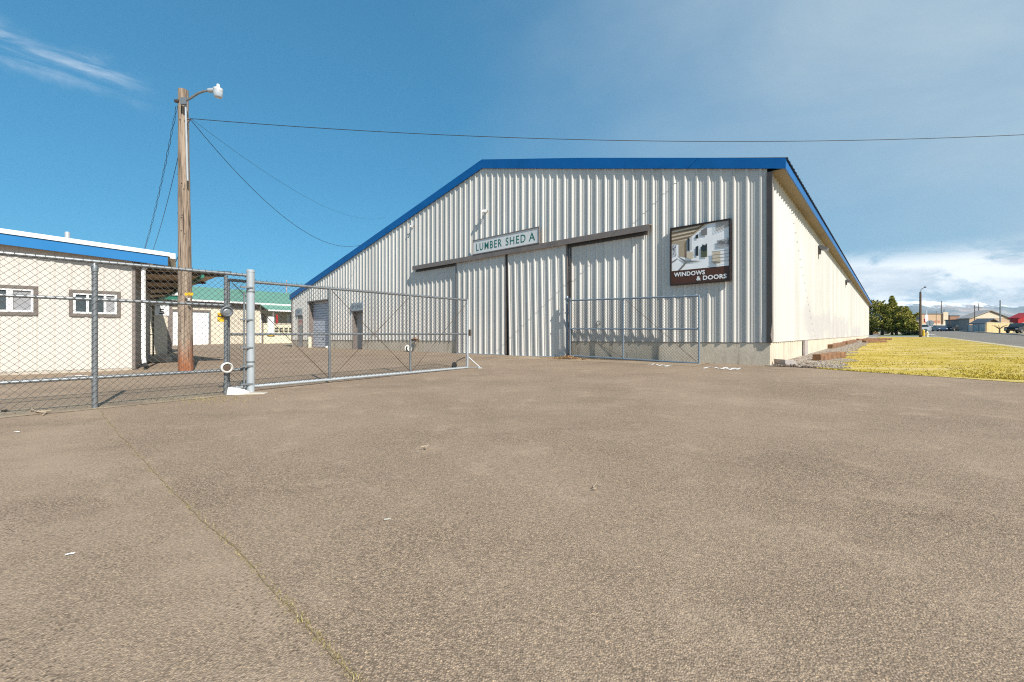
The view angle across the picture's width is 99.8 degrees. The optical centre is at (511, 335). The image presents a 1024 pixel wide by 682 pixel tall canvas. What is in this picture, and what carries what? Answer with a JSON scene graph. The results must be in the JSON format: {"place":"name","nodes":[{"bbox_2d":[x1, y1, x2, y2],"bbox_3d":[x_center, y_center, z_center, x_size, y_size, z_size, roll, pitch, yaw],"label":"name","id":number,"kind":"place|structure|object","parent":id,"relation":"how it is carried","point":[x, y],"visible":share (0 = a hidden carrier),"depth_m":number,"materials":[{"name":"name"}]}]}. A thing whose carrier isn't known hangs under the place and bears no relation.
{"place":"outdoors","nodes":[
{"label":"outdoors","id":0,"kind":"place"},
{"bbox_2d":[0,343,1023,681],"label":"asphalt yard","id":1,"kind":"structure","parent":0,"point":[748,523],"depth_m":2.13,"materials":[{"name":"grey asphalt"}]},
{"bbox_2d":[0,228,175,374],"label":"office building","id":2,"kind":"structure","parent":1,"relation":"on","point":[27,242],"depth_m":11.05,"materials":[{"name":"beige paint"}]},
{"bbox_2d":[0,285,37,314],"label":"window","id":3,"kind":"structure","parent":2,"relation":"in","point":[14,312],"depth_m":10.54,"materials":[{"name":"white paint"}]},
{"bbox_2d":[69,289,120,316],"bbox_3d":[-10.976,-0.848,11.374,0.983,0.685,0.080,0,0,-37],"label":"window","id":4,"kind":"structure","parent":2,"relation":"in","point":[117,296],"depth_m":11.38,"materials":[{"name":"white paint"}]},
{"bbox_2d":[0,390,226,417],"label":"dirt strip","id":5,"kind":"object","parent":1,"relation":"on","point":[78,407],"visible":0.84,"depth_m":5.92,"materials":[{"name":"brown soil"}]},
{"bbox_2d":[30,407,49,414],"bbox_3d":[-5.866,0.931,5.365,0.747,0.045,0.118,0,0,31],"label":"twig","id":6,"kind":"object","parent":5,"relation":"on","point":[43,411],"visible":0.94,"depth_m":5.31,"materials":[{"name":"beige wood"}]},
{"bbox_2d":[3,394,235,414],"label":"fence litter","id":7,"kind":"object","parent":5,"relation":"on","point":[128,403],"visible":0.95,"depth_m":5.76,"materials":[{"name":"brown plant"}]},
{"bbox_2d":[227,387,248,394],"bbox_3d":[-4.339,0.890,6.845,0.291,0.164,0.132,0,0,-11],"label":"white rock","id":8,"kind":"object","parent":5,"relation":"on","point":[234,391],"visible":0.74,"depth_m":6.79,"materials":[{"name":"white stone"}]},
{"bbox_2d":[0,249,254,413],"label":"chain link fence","id":9,"kind":"object","parent":1,"relation":"on","point":[226,367],"visible":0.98,"depth_m":5.93,"materials":[{"name":"metal"}]},
{"bbox_2d":[217,313,223,321],"bbox_3d":[-4.545,-0.290,6.738,0.015,0.140,0.090,0,0,41],"label":"yellow tag","id":10,"kind":"object","parent":9,"relation":"attached to","point":[219,316],"visible":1,"depth_m":6.73,"materials":[{"name":"paint"}]},
{"bbox_2d":[146,357,171,362],"bbox_3d":[-12.106,0.820,14.783,0.620,0.180,0.400,0,0,-17],"label":"concrete block","id":11,"kind":"object","parent":1,"relation":"on","point":[161,360],"depth_m":14.62,"materials":[{"name":"grey concrete"}]},
{"bbox_2d":[150,293,177,353],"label":"storage building","id":12,"kind":"structure","parent":1,"relation":"on","point":[162,331],"depth_m":21.20,"materials":[{"name":"white paint"}]},
{"bbox_2d":[155,304,168,315],"bbox_3d":[-17.162,-1.300,21.162,0.029,0.600,0.550,0,0,41],"label":"number sign","id":13,"kind":"object","parent":12,"relation":"attached to","point":[163,310],"visible":0.89,"depth_m":21.16,"materials":[{"name":"white paint"}]},
{"bbox_2d":[146,268,229,355],"bbox_3d":[-14.317,-0.537,17.143,14.461,2.882,1.784,0,0,43],"label":"canopy","id":14,"kind":"object","parent":1,"relation":"on","point":[171,282],"visible":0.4,"depth_m":14.65,"materials":[{"name":"brown wood"}]},
{"bbox_2d":[174,84,222,370],"bbox_3d":[-7.906,-2.593,10.862,1.308,7.427,0.352,0,0,13],"label":"utility pole","id":15,"kind":"object","parent":1,"relation":"on","point":[184,225],"visible":0.98,"depth_m":10.89,"materials":[{"name":"brown wood"}]},
{"bbox_2d":[145,106,177,248],"bbox_3d":[-10.846,-4.487,13.221,6.561,2.700,0.048,0,0,44],"label":"overhead cable","id":16,"kind":"object","parent":15,"relation":"attached to","point":[161,178],"visible":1,"depth_m":12.57,"materials":[{"name":"black rubber"}]},
{"bbox_2d":[153,158,177,248],"bbox_3d":[-10.551,-3.833,13.072,0.013,1.684,5.993,0,0,-45],"label":"overhead cable","id":17,"kind":"object","parent":15,"relation":"attached to","point":[167,201],"visible":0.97,"depth_m":12.49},
{"bbox_2d":[191,120,362,246],"bbox_3d":[-8.011,-4.732,17.186,0.015,1.480,12.489,0,0,1],"label":"overhead cable","id":18,"kind":"object","parent":15,"relation":"attached to","point":[258,194],"visible":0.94,"depth_m":13.51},
{"bbox_2d":[193,120,384,218],"bbox_3d":[-9.018,-7.432,22.474,0.008,3.879,23.125,0,0,-4],"label":"overhead cable","id":19,"kind":"object","parent":15,"relation":"attached to","point":[273,177],"visible":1,"depth_m":15.30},
{"bbox_2d":[191,118,1023,141],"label":"overhead cable","id":20,"kind":"object","parent":15,"relation":"attached to","point":[607,140],"visible":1,"depth_m":11.15,"materials":[{"name":"black rubber"}]},
{"bbox_2d":[136,394,275,404],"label":"weeds","id":21,"kind":"object","parent":1,"relation":"on","point":[203,398],"visible":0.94,"depth_m":6.31,"materials":[{"name":"green plant"}]},
{"bbox_2d":[100,410,357,681],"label":"asphalt seam","id":22,"kind":"object","parent":1,"relation":"on","point":[340,663],"visible":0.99,"depth_m":1.68,"materials":[{"name":"brown asphalt"}]},
{"bbox_2d":[172,286,290,344],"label":"green roof warehouse","id":23,"kind":"structure","parent":1,"relation":"on","point":[274,307],"depth_m":39.62,"materials":[{"name":"white paint"}]},
{"bbox_2d":[173,310,208,344],"bbox_3d":[-27.593,-0.735,37.069,0.040,3.170,2.546,0,0,41],"label":"overhead door","id":24,"kind":"structure","parent":23,"relation":"in","point":[204,339],"depth_m":37.43,"materials":[{"name":"white paint"}]},
{"bbox_2d":[287,314,290,323],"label":"window","id":25,"kind":"structure","parent":23,"relation":"in","point":[288,315],"depth_m":42.88,"materials":[{"name":"white paint"}]},
{"bbox_2d":[102,415,366,681],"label":"seam weeds","id":26,"kind":"object","parent":1,"relation":"on","point":[319,633],"visible":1,"depth_m":1.49,"materials":[{"name":"green plant"}]},
{"bbox_2d":[244,392,267,394],"bbox_3d":[-4.102,0.933,6.915,0.336,0.045,0.238,0,0,0],"label":"post footing","id":27,"kind":"object","parent":1,"relation":"on","point":[249,393],"visible":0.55,"depth_m":6.85,"materials":[{"name":"concrete"}]},
{"bbox_2d":[308,337,311,347],"bbox_3d":[-12.567,0.436,26.810,0.219,0.770,0.219,0,0,0],"label":"bollard","id":28,"kind":"object","parent":1,"relation":"on","point":[310,344],"visible":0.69,"depth_m":26.71,"materials":[{"name":"beige paint"}]},
{"bbox_2d":[228,278,481,388],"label":"rolling gate","id":29,"kind":"structure","parent":1,"relation":"on","point":[329,347],"depth_m":8.40,"materials":[{"name":"metal"}]},
{"bbox_2d":[289,157,871,365],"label":"lumber shed","id":30,"kind":"structure","parent":1,"relation":"on","point":[607,224],"depth_m":14.30,"materials":[{"name":"paint"}]},
{"bbox_2d":[296,308,302,314],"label":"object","id":31,"kind":"object","parent":30,"relation":"attached to","point":[299,311],"depth_m":27.99,"materials":[{"name":"grey paint"}]},
{"bbox_2d":[299,317,301,346],"bbox_3d":[-13.707,-0.260,28.065,0.670,1.980,0.040,0,0,41],"label":"door","id":32,"kind":"structure","parent":30,"relation":"in","point":[300,327],"depth_m":28.10,"materials":[{"name":"metal"}]},
{"bbox_2d":[313,301,327,346],"bbox_3d":[-11.599,-0.710,26.518,2.740,2.840,0.040,0,0,41],"label":"roller door","id":33,"kind":"structure","parent":30,"relation":"in","point":[323,337],"depth_m":26.77,"materials":[{"name":"paint"}]},
{"bbox_2d":[351,302,362,310],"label":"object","id":34,"kind":"object","parent":30,"relation":"attached to","point":[358,306],"depth_m":23.16,"materials":[{"name":"grey paint"}]},
{"bbox_2d":[357,312,361,348],"bbox_3d":[-8.180,-0.275,23.433,0.950,2.010,0.040,0,0,41],"label":"door","id":35,"kind":"structure","parent":30,"relation":"in","point":[359,337],"depth_m":23.53,"materials":[{"name":"grey metal"}]},
{"bbox_2d":[456,255,506,354],"bbox_3d":[-1.272,-1.160,16.986,2.820,3.780,0.088,0,0,41],"label":"sliding door","id":36,"kind":"structure","parent":30,"relation":"in","point":[483,282],"depth_m":16.84,"materials":[{"name":"paint"}]},
{"bbox_2d":[473,226,539,254],"bbox_3d":[-0.292,-3.482,15.980,3.320,0.585,0.060,0,0,41],"label":"shed name sign","id":37,"kind":"object","parent":30,"relation":"attached to","point":[520,238],"visible":1,"depth_m":15.85,"materials":[{"name":"white metal"}]},
{"bbox_2d":[507,244,568,356],"bbox_3d":[0.856,-1.161,15.103,2.741,3.829,0.088,0,0,41],"label":"sliding door","id":38,"kind":"structure","parent":30,"relation":"in","point":[538,279],"depth_m":15.04,"materials":[{"name":"paint"}]},
{"bbox_2d":[670,218,730,285],"bbox_3d":[4.986,-2.190,11.481,1.550,1.600,0.070,0,0,41],"label":"advertising sign","id":39,"kind":"object","parent":30,"relation":"attached to","point":[700,253],"visible":1,"depth_m":11.44,"materials":[{"name":"brown paint"}]},
{"bbox_2d":[818,245,828,254],"bbox_3d":[12.324,-3.425,17.072,0.320,0.330,0.340,0,0,41],"label":"wall light","id":40,"kind":"object","parent":30,"relation":"attached to","point":[822,248],"visible":1,"depth_m":17.01,"materials":[{"name":"grey metal"}]},
{"bbox_2d":[0,0,1023,333],"label":"sky","id":41,"kind":"structure","parent":0,"point":[89,88],"materials":[{"name":"blue"}]},
{"bbox_2d":[468,355,706,365],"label":"pavement","id":42,"kind":"structure","parent":0,"point":[594,360],"depth_m":12.87,"materials":[{"name":"concrete"}]},
{"bbox_2d":[545,355,590,359],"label":"wood chips","id":43,"kind":"object","parent":42,"relation":"on","point":[567,356],"visible":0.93,"depth_m":13.71,"materials":[{"name":"beige wood"}]},
{"bbox_2d":[565,296,570,354],"bbox_3d":[1.822,-0.242,14.038,0.200,2.130,0.095,0,0,41],"label":"hinge post","id":44,"kind":"object","parent":42,"relation":"on","point":[567,313],"visible":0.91,"depth_m":14.03,"materials":[{"name":"metal"}]},
{"bbox_2d":[569,295,699,363],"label":"swing gate","id":45,"kind":"structure","parent":44,"relation":"attached to","point":[638,329],"depth_m":12.45,"materials":[{"name":"metal"}]},
{"bbox_2d":[879,334,918,335],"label":"green lawn","id":46,"kind":"structure","parent":0,"point":[899,335],"depth_m":63.28,"materials":[{"name":"plant"}]},
{"bbox_2d":[879,296,900,334],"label":"evergreen tree","id":47,"kind":"object","parent":46,"relation":"on","point":[891,300],"visible":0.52,"depth_m":68.78,"materials":[{"name":"green plant"}]},
{"bbox_2d":[881,305,905,334],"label":"evergreen tree","id":48,"kind":"object","parent":46,"relation":"on","point":[895,315],"visible":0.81,"depth_m":67.72,"materials":[{"name":"green plant"}]},
{"bbox_2d":[896,312,918,334],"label":"evergreen tree","id":49,"kind":"object","parent":46,"relation":"on","point":[909,323],"visible":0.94,"depth_m":65.79,"materials":[{"name":"green plant"}]},
{"bbox_2d":[894,306,922,332],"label":"evergreen tree","id":50,"kind":"object","parent":46,"relation":"on","point":[907,310],"visible":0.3,"depth_m":69.75,"materials":[{"name":"green plant"}]},
{"bbox_2d":[901,331,918,334],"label":"hedge","id":51,"kind":"object","parent":46,"relation":"on","point":[909,333],"visible":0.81,"depth_m":64.79,"materials":[{"name":"green plant"}]},
{"bbox_2d":[869,336,940,336],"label":"driveway","id":52,"kind":"structure","parent":0,"point":[903,336],"depth_m":57.55,"materials":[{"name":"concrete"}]},
{"bbox_2d":[926,320,933,325],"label":"road sign","id":53,"kind":"object","parent":52,"relation":"on","point":[929,322],"visible":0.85,"depth_m":57.49,"materials":[{"name":"metal"}]},
{"bbox_2d":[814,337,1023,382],"bbox_3d":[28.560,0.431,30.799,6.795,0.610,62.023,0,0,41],"label":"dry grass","id":54,"kind":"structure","parent":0,"point":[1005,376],"depth_m":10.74,"materials":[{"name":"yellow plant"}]},
{"bbox_2d":[819,331,1023,382],"bbox_3d":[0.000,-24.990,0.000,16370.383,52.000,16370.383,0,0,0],"label":"ground","id":55,"kind":"structure","parent":0,"point":[951,377],"depth_m":72.91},
{"bbox_2d":[263,323,291,343],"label":"block wall","id":56,"kind":"structure","parent":55,"relation":"on","point":[275,338],"depth_m":39.78,"materials":[{"name":"beige paint"}]},
{"bbox_2d":[268,315,277,335],"bbox_3d":[-21.848,-0.975,39.398,0.035,1.950,0.860,0,0,41],"label":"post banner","id":57,"kind":"object","parent":56,"relation":"attached to","point":[271,330],"visible":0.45,"depth_m":39.31,"materials":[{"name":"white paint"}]},
{"bbox_2d":[766,337,877,368],"bbox_3d":[26.878,0.428,32.791,1.577,0.563,61.248,0,0,41],"label":"gravel strip","id":58,"kind":"object","parent":55,"relation":"on","point":[800,358],"visible":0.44,"depth_m":13.32,"materials":[{"name":"grey gravel"}]},
{"bbox_2d":[774,359,796,364],"bbox_3d":[6.669,0.644,10.540,0.317,0.153,0.380,0,0,-6],"label":"concrete block","id":59,"kind":"object","parent":58,"relation":"on","point":[782,361],"depth_m":10.37,"materials":[{"name":"grey concrete"}]},
{"bbox_2d":[773,363,816,367],"bbox_3d":[6.848,0.693,10.460,0.866,0.065,1.577,0,0,33],"label":"rubble","id":60,"kind":"object","parent":58,"relation":"on","point":[795,365],"visible":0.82,"depth_m":10.02,"materials":[{"name":"grey stone"}]},
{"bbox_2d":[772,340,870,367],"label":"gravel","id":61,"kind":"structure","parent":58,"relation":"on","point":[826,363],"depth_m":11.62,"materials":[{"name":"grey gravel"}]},
{"bbox_2d":[812,352,845,360],"bbox_3d":[9.316,0.587,12.631,2.390,0.209,0.218,0,0,-39],"label":"timber","id":62,"kind":"object","parent":58,"relation":"on","point":[825,356],"visible":0.95,"depth_m":12.27,"materials":[{"name":"brown wood"}]},
{"bbox_2d":[827,342,845,348],"bbox_3d":[16.560,0.471,21.992,0.266,0.244,5.361,0,0,43],"label":"timber","id":63,"kind":"object","parent":58,"relation":"on","point":[835,345],"visible":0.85,"depth_m":20.93,"materials":[{"name":"brown wood"}]},
{"bbox_2d":[843,339,856,344],"bbox_3d":[22.321,0.394,28.459,0.272,0.278,7.982,0,0,42],"label":"timber","id":64,"kind":"object","parent":58,"relation":"on","point":[851,341],"visible":0.77,"depth_m":27.55,"materials":[{"name":"brown wood"}]},
{"bbox_2d":[862,340,886,342],"bbox_3d":[25.278,0.385,30.086,1.900,0.166,0.299,0,0,-14],"label":"timber","id":65,"kind":"object","parent":58,"relation":"on","point":[872,341],"visible":0.88,"depth_m":29.93,"materials":[{"name":"brown wood"}]},
{"bbox_2d":[867,338,891,339],"bbox_3d":[32.447,0.285,38.159,1.900,0.170,0.301,0,0,9],"label":"timber","id":66,"kind":"object","parent":58,"relation":"on","point":[881,338],"visible":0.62,"depth_m":37.99,"materials":[{"name":"brown wood"}]},
{"bbox_2d":[869,299,885,334],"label":"evergreen tree","id":67,"kind":"object","parent":55,"relation":"on","point":[874,313],"visible":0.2,"depth_m":70.47,"materials":[{"name":"green plant"}]},
{"bbox_2d":[869,303,897,334],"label":"evergreen tree","id":68,"kind":"object","parent":55,"relation":"on","point":[882,309],"visible":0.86,"depth_m":69.04,"materials":[{"name":"green plant"}]},
{"bbox_2d":[919,286,925,336],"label":"street pole","id":69,"kind":"object","parent":55,"relation":"on","point":[920,313],"visible":0.91,"depth_m":54.04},
{"bbox_2d":[914,312,948,325],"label":"store building","id":70,"kind":"structure","parent":55,"relation":"on","point":[935,318],"depth_m":150.00,"materials":[{"name":"beige paint"}]},
{"bbox_2d":[944,319,958,330],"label":"hall annex","id":71,"kind":"object","parent":55,"relation":"on","point":[954,322],"visible":0.36,"depth_m":120.02,"materials":[{"name":"metal"}]},
{"bbox_2d":[948,315,959,319],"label":"brick building","id":72,"kind":"structure","parent":55,"relation":"on","point":[952,317],"depth_m":165.00,"materials":[{"name":"brick"}]},
{"bbox_2d":[967,324,984,331],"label":"metal fence","id":73,"kind":"object","parent":55,"relation":"on","point":[975,327],"visible":0.9,"depth_m":93.22,"materials":[{"name":"metal"}]},
{"bbox_2d":[957,310,1009,330],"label":"gabled hall","id":74,"kind":"structure","parent":55,"relation":"on","point":[965,320],"depth_m":108.00,"materials":[{"name":"beige paint"}]},
{"bbox_2d":[969,318,998,331],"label":"garden shed","id":75,"kind":"structure","parent":55,"relation":"on","point":[980,321],"depth_m":95.46,"materials":[{"name":"metal"}]},
{"bbox_2d":[968,331,1023,334],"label":"kerb","id":76,"kind":"structure","parent":55,"relation":"on","point":[998,333],"depth_m":68.45,"materials":[{"name":"concrete"}]},
{"bbox_2d":[986,322,1012,332],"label":"board fence","id":77,"kind":"object","parent":55,"relation":"on","point":[991,328],"visible":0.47,"depth_m":81.08,"materials":[{"name":"beige paint"}]},
{"bbox_2d":[999,300,1000,322],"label":"street pole","id":78,"kind":"object","parent":55,"relation":"on","point":[999,311],"visible":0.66,"depth_m":91.97,"materials":[{"name":"metal"}]},
{"bbox_2d":[1004,323,1023,332],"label":"sport utility vehicle","id":79,"kind":"object","parent":55,"relation":"on","point":[1017,327],"visible":0.98,"depth_m":72.39,"materials":[{"name":"black paint"}]},
{"bbox_2d":[1008,313,1023,322],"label":"red building","id":80,"kind":"structure","parent":55,"relation":"on","point":[1018,318],"depth_m":98.48,"materials":[{"name":"paint"}]},
{"bbox_2d":[871,300,1023,319],"bbox_3d":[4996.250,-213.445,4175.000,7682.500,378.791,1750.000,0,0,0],"label":"hills","id":81,"kind":"structure","parent":0,"point":[961,310],"depth_m":3946.40,"materials":[{"name":"white snow"}]},
{"bbox_2d":[925,331,1023,346],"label":"road","id":82,"kind":"structure","parent":0,"point":[1012,340],"depth_m":50.99,"materials":[{"name":"grey asphalt"}]},
{"bbox_2d":[922,324,931,331],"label":"sport utility vehicle","id":83,"kind":"object","parent":82,"relation":"on","point":[926,327],"visible":0.29,"depth_m":90.31,"materials":[{"name":"white paint"}]},
{"bbox_2d":[931,326,947,330],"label":"parked car","id":84,"kind":"object","parent":82,"relation":"on","point":[937,328],"visible":0.91,"depth_m":107.23,"materials":[{"name":"blue paint"}]},
{"bbox_2d":[946,324,958,330],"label":"pickup truck","id":85,"kind":"object","parent":82,"relation":"on","point":[953,327],"visible":0.58,"depth_m":117.04,"materials":[{"name":"black paint"}]},
{"bbox_2d":[943,337,1023,348],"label":"road shoulder","id":86,"kind":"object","parent":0,"point":[988,343],"visible":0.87,"depth_m":26.14}
]}

